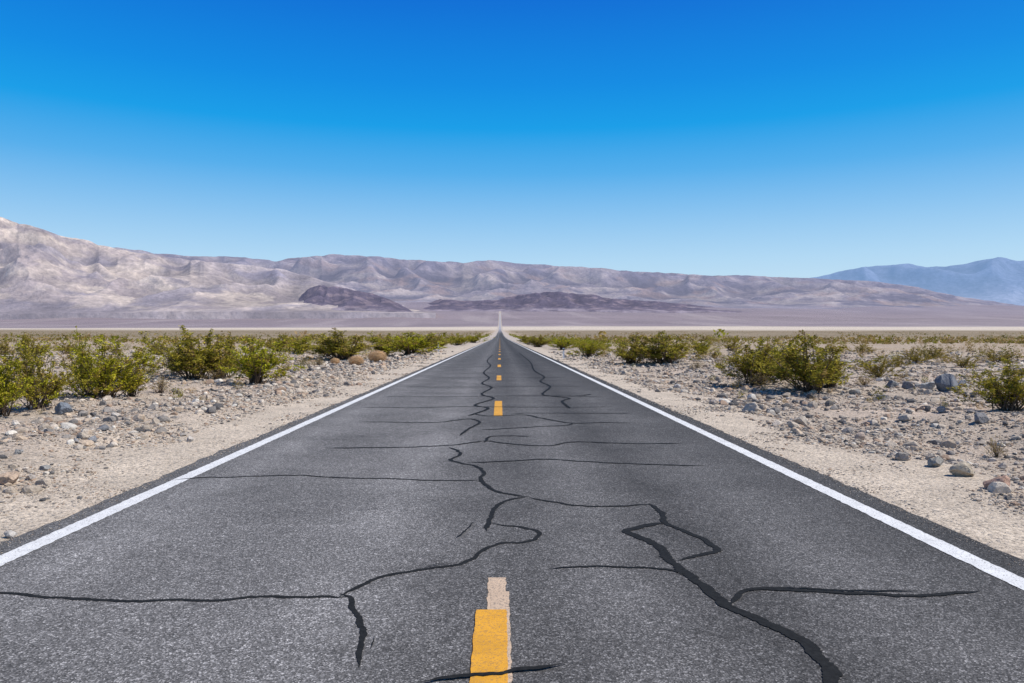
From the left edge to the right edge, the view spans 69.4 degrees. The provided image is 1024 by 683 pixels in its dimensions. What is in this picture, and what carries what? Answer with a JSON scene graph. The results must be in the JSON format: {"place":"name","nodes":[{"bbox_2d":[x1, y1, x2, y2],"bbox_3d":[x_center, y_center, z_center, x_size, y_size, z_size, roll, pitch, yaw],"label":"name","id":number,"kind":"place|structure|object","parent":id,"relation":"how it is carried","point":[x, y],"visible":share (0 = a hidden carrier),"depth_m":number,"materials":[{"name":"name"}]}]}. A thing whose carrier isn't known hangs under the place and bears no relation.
{"place":"outdoors","nodes":[
{"label":"outdoors","id":0,"kind":"place"},
{"bbox_2d":[0,217,435,319],"bbox_3d":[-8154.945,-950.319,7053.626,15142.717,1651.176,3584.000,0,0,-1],"label":"pale mountain","id":1,"kind":"structure","parent":0,"point":[45,273],"depth_m":6637.13,"materials":[{"name":"beige stone"}]},
{"bbox_2d":[298,285,411,311],"bbox_3d":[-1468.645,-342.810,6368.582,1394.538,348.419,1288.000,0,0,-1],"label":"dark hill","id":2,"kind":"structure","parent":0,"point":[344,299],"depth_m":6231.73,"materials":[{"name":"stone"}]},
{"bbox_2d":[0,316,1023,682],"bbox_3d":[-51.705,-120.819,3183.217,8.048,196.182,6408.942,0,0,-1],"label":"road","id":3,"kind":"structure","parent":0,"point":[500,508],"depth_m":5.36,"materials":[{"name":"grey asphalt"}]},
{"bbox_2d":[0,366,1023,570],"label":"pavement edge grit","id":4,"kind":"object","parent":3,"relation":"on","point":[589,376],"visible":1,"depth_m":9.14,"materials":[{"name":"stone"}]},
{"bbox_2d":[0,302,1023,559],"bbox_3d":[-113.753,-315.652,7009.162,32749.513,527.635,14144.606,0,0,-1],"label":"ground","id":5,"kind":"structure","parent":0,"point":[926,490],"depth_m":19.25,"materials":[{"name":"beige sand"}]},
{"bbox_2d":[0,341,14,354],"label":"creosote bush","id":6,"kind":"object","parent":5,"relation":"on","point":[6,349],"visible":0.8,"depth_m":62.78,"materials":[{"name":"green plant"}]},
{"bbox_2d":[0,471,19,484],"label":"boulder","id":7,"kind":"object","parent":5,"relation":"on","point":[12,477],"visible":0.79,"depth_m":8.16,"materials":[{"name":"stone"}]},
{"bbox_2d":[4,530,17,537],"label":"boulder","id":8,"kind":"object","parent":5,"relation":"on","point":[10,534],"visible":0.91,"depth_m":6.10,"materials":[{"name":"stone"}]},
{"bbox_2d":[14,449,23,453],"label":"boulder","id":9,"kind":"object","parent":5,"relation":"on","point":[18,451],"visible":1,"depth_m":9.59,"materials":[{"name":"stone"}]},
{"bbox_2d":[25,474,35,479],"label":"boulder","id":10,"kind":"object","parent":5,"relation":"on","point":[30,476],"visible":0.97,"depth_m":8.43,"materials":[{"name":"stone"}]},
{"bbox_2d":[0,336,66,415],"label":"creosote bush","id":11,"kind":"object","parent":5,"relation":"on","point":[9,390],"visible":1,"depth_m":15.43,"materials":[{"name":"green plant"}]},
{"bbox_2d":[14,332,65,356],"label":"creosote bush","id":12,"kind":"object","parent":5,"relation":"on","point":[26,339],"visible":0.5,"depth_m":54.14,"materials":[{"name":"green plant"}]},
{"bbox_2d":[39,465,50,469],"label":"boulder","id":13,"kind":"object","parent":5,"relation":"on","point":[44,467],"visible":1,"depth_m":8.93,"materials":[{"name":"stone"}]},
{"bbox_2d":[13,342,92,409],"bbox_3d":[-10.785,0.771,17.124,1.660,1.549,2.280,0,0,-22],"label":"creosote bush","id":14,"kind":"object","parent":5,"relation":"on","point":[44,391],"visible":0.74,"depth_m":16.69,"materials":[{"name":"green plant"}]},
{"bbox_2d":[54,402,72,414],"bbox_3d":[-9.642,1.449,15.871,0.412,0.307,0.346,0,0,17],"label":"boulder","id":15,"kind":"object","parent":5,"relation":"on","point":[60,408],"visible":0.94,"depth_m":15.77,"materials":[{"name":"stone"}]},
{"bbox_2d":[52,339,81,353],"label":"creosote bush","id":16,"kind":"object","parent":5,"relation":"on","point":[67,347],"visible":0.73,"depth_m":67.51,"materials":[{"name":"green plant"}]},
{"bbox_2d":[54,326,109,392],"bbox_3d":[-12.104,0.538,20.903,1.398,1.980,1.307,0,0,24],"label":"creosote bush","id":17,"kind":"object","parent":5,"relation":"on","point":[79,347],"visible":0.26,"depth_m":20.63,"materials":[{"name":"green plant"}]},
{"bbox_2d":[87,435,96,441],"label":"boulder","id":18,"kind":"object","parent":5,"relation":"on","point":[93,438],"visible":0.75,"depth_m":10.89,"materials":[{"name":"stone"}]},
{"bbox_2d":[36,335,165,398],"bbox_3d":[-10.992,0.683,19.614,3.285,1.805,2.807,0,0,-3],"label":"creosote bush","id":19,"kind":"object","parent":5,"relation":"on","point":[108,373],"visible":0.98,"depth_m":19.36,"materials":[{"name":"green plant"}]},
{"bbox_2d":[96,424,108,430],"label":"boulder","id":20,"kind":"object","parent":5,"relation":"on","point":[103,427],"visible":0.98,"depth_m":11.62,"materials":[{"name":"stone"}]},
{"bbox_2d":[106,348,124,354],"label":"creosote bush","id":21,"kind":"object","parent":5,"relation":"on","point":[115,351],"visible":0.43,"depth_m":63.00,"materials":[{"name":"green plant"}]},
{"bbox_2d":[92,355,150,396],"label":"creosote bush","id":22,"kind":"object","parent":5,"relation":"on","point":[131,393],"visible":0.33,"depth_m":20.62,"materials":[{"name":"green plant"}]},
{"bbox_2d":[131,347,149,357],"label":"creosote bush","id":23,"kind":"object","parent":5,"relation":"on","point":[143,351],"visible":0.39,"depth_m":54.40,"materials":[{"name":"green plant"}]},
{"bbox_2d":[145,374,172,392],"bbox_3d":[-10.461,1.232,21.941,0.732,0.612,0.869,0,1,-43],"label":"dry brush","id":24,"kind":"object","parent":5,"relation":"on","point":[160,387],"visible":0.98,"depth_m":21.88,"materials":[{"name":"beige plant"}]},
{"bbox_2d":[147,339,174,354],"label":"creosote bush","id":25,"kind":"object","parent":5,"relation":"on","point":[159,341],"visible":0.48,"depth_m":67.40,"materials":[{"name":"green plant"}]},
{"bbox_2d":[152,340,197,374],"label":"creosote bush","id":26,"kind":"object","parent":5,"relation":"on","point":[170,357],"visible":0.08,"depth_m":30.38,"materials":[{"name":"green plant"}]},
{"bbox_2d":[116,325,236,379],"bbox_3d":[-12.505,0.437,28.299,3.999,2.163,4.220,0,0,-3],"label":"creosote bush","id":27,"kind":"object","parent":5,"relation":"on","point":[186,352],"visible":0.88,"depth_m":28.10,"materials":[{"name":"green plant"}]},
{"bbox_2d":[187,435,193,441],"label":"boulder","id":28,"kind":"object","parent":5,"relation":"on","point":[190,439],"visible":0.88,"depth_m":11.62,"materials":[{"name":"stone"}]},
{"bbox_2d":[171,331,242,377],"bbox_3d":[-11.589,0.535,28.786,2.471,1.905,3.394,0,0,-9],"label":"creosote bush","id":29,"kind":"object","parent":5,"relation":"on","point":[228,352],"visible":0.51,"depth_m":28.83,"materials":[{"name":"green plant"}]},
{"bbox_2d":[194,364,235,379],"bbox_3d":[-11.195,1.135,27.971,1.573,0.661,1.941,0,0,7],"label":"dry brush","id":30,"kind":"object","parent":5,"relation":"on","point":[214,375],"visible":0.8,"depth_m":28.03,"materials":[{"name":"brown plant"}]},
{"bbox_2d":[212,334,306,384],"bbox_3d":[-8.573,0.607,25.137,2.729,1.711,2.862,0,1,-31],"label":"creosote bush","id":31,"kind":"object","parent":5,"relation":"on","point":[253,364],"visible":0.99,"depth_m":25.00,"materials":[{"name":"green plant"}]},
{"bbox_2d":[253,335,299,350],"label":"creosote bush","id":32,"kind":"object","parent":5,"relation":"on","point":[269,345],"visible":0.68,"depth_m":78.87,"materials":[{"name":"green plant"}]},
{"bbox_2d":[271,335,318,353],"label":"creosote bush","id":33,"kind":"object","parent":5,"relation":"on","point":[295,344],"visible":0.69,"depth_m":67.31,"materials":[{"name":"green plant"}]},
{"bbox_2d":[310,356,325,365],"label":"dry brush","id":34,"kind":"object","parent":5,"relation":"on","point":[318,362],"visible":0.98,"depth_m":41.55,"materials":[{"name":"beige plant"}]},
{"bbox_2d":[305,336,353,356],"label":"creosote bush","id":35,"kind":"object","parent":5,"relation":"on","point":[324,348],"visible":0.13,"depth_m":56.91,"materials":[{"name":"green plant"}]},
{"bbox_2d":[330,358,339,363],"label":"tumbleweed","id":36,"kind":"object","parent":5,"relation":"on","point":[335,360],"visible":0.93,"depth_m":42.78,"materials":[{"name":"brown plant"}]},
{"bbox_2d":[285,328,398,359],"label":"creosote bush","id":37,"kind":"object","parent":5,"relation":"on","point":[340,348],"visible":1,"depth_m":50.20,"materials":[{"name":"green plant"}]},
{"bbox_2d":[348,355,363,364],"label":"tumbleweed","id":38,"kind":"object","parent":5,"relation":"on","point":[357,360],"visible":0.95,"depth_m":39.07,"materials":[{"name":"brown plant"}]},
{"bbox_2d":[352,331,398,355],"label":"creosote bush","id":39,"kind":"object","parent":5,"relation":"on","point":[381,341],"visible":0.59,"depth_m":63.08,"materials":[{"name":"green plant"}]},
{"bbox_2d":[367,350,387,361],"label":"tumbleweed","id":40,"kind":"object","parent":5,"relation":"on","point":[379,355],"visible":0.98,"depth_m":43.33,"materials":[{"name":"brown plant"}]},
{"bbox_2d":[370,333,402,346],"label":"creosote bush","id":41,"kind":"object","parent":5,"relation":"on","point":[387,338],"visible":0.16,"depth_m":81.67,"materials":[{"name":"green plant"}]},
{"bbox_2d":[381,331,447,355],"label":"creosote bush","id":42,"kind":"object","parent":5,"relation":"on","point":[410,344],"visible":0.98,"depth_m":60.48,"materials":[{"name":"green plant"}]},
{"bbox_2d":[419,332,457,348],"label":"creosote bush","id":43,"kind":"object","parent":5,"relation":"on","point":[436,340],"visible":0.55,"depth_m":95.88,"materials":[{"name":"green plant"}]},
{"bbox_2d":[443,333,474,345],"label":"creosote bush","id":44,"kind":"object","parent":5,"relation":"on","point":[459,341],"visible":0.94,"depth_m":126.89,"materials":[{"name":"green plant"}]},
{"bbox_2d":[465,333,494,342],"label":"creosote bush","id":45,"kind":"object","parent":5,"relation":"on","point":[476,339],"visible":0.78,"depth_m":174.43,"materials":[{"name":"green plant"}]},
{"bbox_2d":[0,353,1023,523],"bbox_3d":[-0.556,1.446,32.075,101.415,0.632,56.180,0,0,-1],"label":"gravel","id":46,"kind":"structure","parent":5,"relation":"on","point":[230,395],"depth_m":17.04,"materials":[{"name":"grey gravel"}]},
{"bbox_2d":[0,349,1023,510],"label":"stones","id":47,"kind":"object","parent":5,"relation":"on","point":[993,487],"visible":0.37,"depth_m":16.89,"materials":[{"name":"grey stone"}]},
{"bbox_2d":[0,329,1023,344],"bbox_3d":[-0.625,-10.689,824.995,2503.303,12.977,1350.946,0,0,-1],"label":"distant scrub","id":48,"kind":"object","parent":5,"relation":"on","point":[874,340],"visible":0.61,"depth_m":225.16,"materials":[{"name":"green plant"}]},
{"bbox_2d":[0,334,1023,374],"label":"desert scrub","id":49,"kind":"object","parent":5,"relation":"on","point":[940,355],"visible":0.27,"depth_m":61.22,"materials":[{"name":"green plant"}]},
{"bbox_2d":[4,348,1023,425],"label":"dry grass tufts","id":50,"kind":"object","parent":5,"relation":"on","point":[714,377],"visible":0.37,"depth_m":22.63,"materials":[{"name":"beige plant"}]},
{"bbox_2d":[417,333,623,348],"bbox_3d":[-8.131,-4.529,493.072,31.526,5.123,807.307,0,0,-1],"label":"roadside scrub","id":51,"kind":"object","parent":5,"relation":"on","point":[590,342],"visible":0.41,"depth_m":113.67,"materials":[{"name":"green plant"}]},
{"bbox_2d":[517,335,530,343],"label":"creosote bush","id":52,"kind":"object","parent":5,"relation":"on","point":[524,339],"visible":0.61,"depth_m":155.13,"materials":[{"name":"green plant"}]},
{"bbox_2d":[523,334,555,346],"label":"creosote bush","id":53,"kind":"object","parent":5,"relation":"on","point":[536,342],"visible":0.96,"depth_m":111.65,"materials":[{"name":"green plant"}]},
{"bbox_2d":[548,337,577,349],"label":"creosote bush","id":54,"kind":"object","parent":5,"relation":"on","point":[561,343],"visible":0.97,"depth_m":96.45,"materials":[{"name":"green plant"}]},
{"bbox_2d":[560,338,614,356],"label":"creosote bush","id":55,"kind":"object","parent":5,"relation":"on","point":[588,350],"visible":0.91,"depth_m":62.02,"materials":[{"name":"green plant"}]},
{"bbox_2d":[596,333,672,363],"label":"creosote bush","id":56,"kind":"object","parent":5,"relation":"on","point":[621,351],"visible":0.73,"depth_m":47.91,"materials":[{"name":"green plant"}]},
{"bbox_2d":[616,330,713,363],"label":"creosote bush","id":57,"kind":"object","parent":5,"relation":"on","point":[671,354],"visible":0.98,"depth_m":45.51,"materials":[{"name":"green plant"}]},
{"bbox_2d":[690,361,704,369],"bbox_3d":[9.562,1.184,37.956,0.973,0.572,0.819,0,0,8],"label":"dry brush","id":58,"kind":"object","parent":5,"relation":"on","point":[697,365],"visible":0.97,"depth_m":37.89,"materials":[{"name":"beige plant"}]},
{"bbox_2d":[688,338,730,352],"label":"creosote bush","id":59,"kind":"object","parent":5,"relation":"on","point":[702,345],"visible":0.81,"depth_m":68.33,"materials":[{"name":"green plant"}]},
{"bbox_2d":[706,349,720,358],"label":"creosote bush","id":60,"kind":"object","parent":5,"relation":"on","point":[713,355],"visible":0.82,"depth_m":55.07,"materials":[{"name":"green plant"}]},
{"bbox_2d":[714,338,744,350],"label":"creosote bush","id":61,"kind":"object","parent":5,"relation":"on","point":[730,346],"visible":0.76,"depth_m":82.52,"materials":[{"name":"green plant"}]},
{"bbox_2d":[742,402,759,412],"bbox_3d":[5.436,1.528,16.770,0.286,0.308,0.438,0,1,-36],"label":"boulder","id":62,"kind":"object","parent":5,"relation":"on","point":[752,406],"visible":0.81,"depth_m":16.69,"materials":[{"name":"stone"}]},
{"bbox_2d":[711,338,801,384],"bbox_3d":[9.034,0.730,27.162,3.448,1.734,3.638,0,0,-17],"label":"creosote bush","id":63,"kind":"object","parent":5,"relation":"on","point":[745,367],"visible":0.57,"depth_m":26.76,"materials":[{"name":"green plant"}]},
{"bbox_2d":[745,371,772,385],"bbox_3d":[8.550,1.287,25.860,1.101,0.555,0.927,0,0,8],"label":"dry brush","id":64,"kind":"object","parent":5,"relation":"on","point":[758,383],"visible":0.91,"depth_m":25.86,"materials":[{"name":"brown plant"}]},
{"bbox_2d":[740,335,811,378],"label":"creosote bush","id":65,"kind":"object","parent":5,"relation":"on","point":[790,345],"visible":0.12,"depth_m":28.74,"materials":[{"name":"green plant"}]},
{"bbox_2d":[792,415,806,425],"bbox_3d":[5.610,1.558,14.413,0.310,0.244,0.359,0,1,39],"label":"boulder","id":66,"kind":"object","parent":5,"relation":"on","point":[802,419],"visible":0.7,"depth_m":14.30,"materials":[{"name":"stone"}]},
{"bbox_2d":[730,330,883,392],"bbox_3d":[9.387,0.627,23.781,3.421,2.011,4.698,0,0,-11],"label":"creosote bush","id":67,"kind":"object","parent":5,"relation":"on","point":[806,374],"visible":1,"depth_m":22.87,"materials":[{"name":"green plant"}]},
{"bbox_2d":[796,343,852,387],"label":"creosote bush","id":68,"kind":"object","parent":5,"relation":"on","point":[833,379],"visible":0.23,"depth_m":23.92,"materials":[{"name":"green plant"}]},
{"bbox_2d":[810,343,842,353],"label":"creosote bush","id":69,"kind":"object","parent":5,"relation":"on","point":[825,348],"visible":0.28,"depth_m":63.73,"materials":[{"name":"green plant"}]},
{"bbox_2d":[848,389,861,394],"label":"boulder","id":70,"kind":"object","parent":5,"relation":"on","point":[854,391],"visible":0.86,"depth_m":21.87,"materials":[{"name":"stone"}]},
{"bbox_2d":[839,342,878,353],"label":"creosote bush","id":71,"kind":"object","parent":5,"relation":"on","point":[862,348],"visible":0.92,"depth_m":68.49,"materials":[{"name":"green plant"}]},
{"bbox_2d":[854,432,865,440],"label":"boulder","id":72,"kind":"object","parent":5,"relation":"on","point":[860,435],"visible":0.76,"depth_m":12.17,"materials":[{"name":"stone"}]},
{"bbox_2d":[852,374,880,385],"bbox_3d":[12.299,1.317,25.956,0.952,0.472,1.175,0,0,-6],"label":"dry brush","id":73,"kind":"object","parent":5,"relation":"on","point":[863,382],"visible":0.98,"depth_m":25.84,"materials":[{"name":"beige plant"}]},
{"bbox_2d":[852,354,904,377],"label":"creosote bush","id":74,"kind":"object","parent":5,"relation":"on","point":[874,371],"visible":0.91,"depth_m":29.50,"materials":[{"name":"green plant"}]},
{"bbox_2d":[876,394,890,399],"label":"boulder","id":75,"kind":"object","parent":5,"relation":"on","point":[886,397],"visible":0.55,"depth_m":20.01,"materials":[{"name":"stone"}]},
{"bbox_2d":[885,380,898,387],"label":"boulder","id":76,"kind":"object","parent":5,"relation":"on","point":[891,383],"visible":0.61,"depth_m":24.75,"materials":[{"name":"stone"}]},
{"bbox_2d":[895,452,908,460],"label":"boulder","id":77,"kind":"object","parent":5,"relation":"on","point":[901,456],"visible":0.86,"depth_m":10.06,"materials":[{"name":"stone"}]},
{"bbox_2d":[894,370,910,378],"bbox_3d":[15.434,1.302,29.054,0.803,0.406,0.990,0,0,-2],"label":"dry brush","id":78,"kind":"object","parent":5,"relation":"on","point":[903,376],"visible":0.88,"depth_m":29.08,"materials":[{"name":"beige plant"}]},
{"bbox_2d":[885,355,921,366],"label":"creosote bush","id":79,"kind":"object","parent":5,"relation":"on","point":[897,362],"visible":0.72,"depth_m":38.09,"materials":[{"name":"green plant"}]},
{"bbox_2d":[901,381,915,388],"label":"boulder","id":80,"kind":"object","parent":5,"relation":"on","point":[907,385],"visible":0.68,"depth_m":23.11,"materials":[{"name":"stone"}]},
{"bbox_2d":[893,346,948,363],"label":"creosote bush","id":81,"kind":"object","parent":5,"relation":"on","point":[906,359],"visible":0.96,"depth_m":43.34,"materials":[{"name":"green plant"}]},
{"bbox_2d":[920,381,934,389],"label":"boulder","id":82,"kind":"object","parent":5,"relation":"on","point":[929,385],"visible":0.66,"depth_m":22.81,"materials":[{"name":"stone"}]},
{"bbox_2d":[919,347,942,357],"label":"creosote bush","id":83,"kind":"object","parent":5,"relation":"on","point":[930,351],"visible":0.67,"depth_m":51.26,"materials":[{"name":"green plant"}]},
{"bbox_2d":[927,456,943,466],"bbox_3d":[5.526,1.574,9.661,0.241,0.162,0.172,0,1,-40],"label":"boulder","id":84,"kind":"object","parent":5,"relation":"on","point":[938,461],"visible":0.94,"depth_m":9.60,"materials":[{"name":"stone"}]},
{"bbox_2d":[936,406,945,412],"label":"boulder","id":85,"kind":"object","parent":5,"relation":"on","point":[940,409],"visible":0.96,"depth_m":16.73,"materials":[{"name":"stone"}]},
{"bbox_2d":[934,374,957,392],"bbox_3d":[13.018,1.350,22.188,0.567,0.775,0.838,0,0,-5],"label":"boulder","id":86,"kind":"object","parent":5,"relation":"on","point":[944,381],"visible":0.73,"depth_m":22.05,"materials":[{"name":"stone"}]},
{"bbox_2d":[949,461,974,476],"bbox_3d":[5.480,1.561,9.002,0.298,0.201,0.212,0,0,-8],"label":"boulder","id":87,"kind":"object","parent":5,"relation":"on","point":[963,468],"visible":0.98,"depth_m":8.95,"materials":[{"name":"stone"}]},
{"bbox_2d":[945,355,979,367],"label":"creosote bush","id":88,"kind":"object","parent":5,"relation":"on","point":[965,364],"visible":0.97,"depth_m":37.61,"materials":[{"name":"green plant"}]},
{"bbox_2d":[958,379,969,386],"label":"boulder","id":89,"kind":"object","parent":5,"relation":"on","point":[962,381],"visible":0.56,"depth_m":23.18,"materials":[{"name":"stone"}]},
{"bbox_2d":[974,412,989,423],"bbox_3d":[9.312,1.543,14.692,0.338,0.277,0.232,0,0,-14],"label":"boulder","id":90,"kind":"object","parent":5,"relation":"on","point":[981,417],"visible":0.98,"depth_m":14.60,"materials":[{"name":"stone"}]},
{"bbox_2d":[946,358,1023,411],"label":"creosote bush","id":91,"kind":"object","parent":5,"relation":"on","point":[1013,389],"visible":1,"depth_m":16.24,"materials":[{"name":"green plant"}]},
{"bbox_2d":[983,475,1009,488],"bbox_3d":[5.378,1.587,8.178,0.221,0.228,0.305,0,0,-24],"label":"boulder","id":92,"kind":"object","parent":5,"relation":"on","point":[1003,479],"visible":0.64,"depth_m":8.12,"materials":[{"name":"stone"}]},
{"bbox_2d":[972,350,1023,361],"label":"creosote bush","id":93,"kind":"object","parent":5,"relation":"on","point":[992,358],"visible":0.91,"depth_m":46.43,"materials":[{"name":"green plant"}]},
{"bbox_2d":[985,435,1012,457],"bbox_3d":[7.452,1.595,11.409,0.417,0.402,0.514,0,0,18],"label":"dry brush","id":94,"kind":"object","parent":5,"relation":"on","point":[995,452],"visible":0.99,"depth_m":11.35,"materials":[{"name":"beige plant"}]},
{"bbox_2d":[0,0,1023,277],"label":"sky","id":95,"kind":"structure","parent":0,"point":[769,138],"materials":[{"name":"blue"}]},
{"bbox_2d":[115,247,1020,308],"bbox_3d":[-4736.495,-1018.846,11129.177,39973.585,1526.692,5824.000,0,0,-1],"label":"mountain range","id":96,"kind":"structure","parent":0,"point":[397,280],"depth_m":11369.93,"materials":[{"name":"stone"}]},
{"bbox_2d":[423,292,743,312],"bbox_3d":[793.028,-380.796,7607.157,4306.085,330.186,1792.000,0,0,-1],"label":"dark hill","id":97,"kind":"structure","parent":0,"point":[552,301],"depth_m":7417.53,"materials":[{"name":"stone"}]},
{"bbox_2d":[812,257,1023,305],"bbox_3d":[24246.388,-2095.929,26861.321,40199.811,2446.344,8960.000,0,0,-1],"label":"blue mountain range","id":98,"kind":"structure","parent":0,"point":[999,279],"depth_m":27206.85,"materials":[{"name":"blue stone"}]}
]}

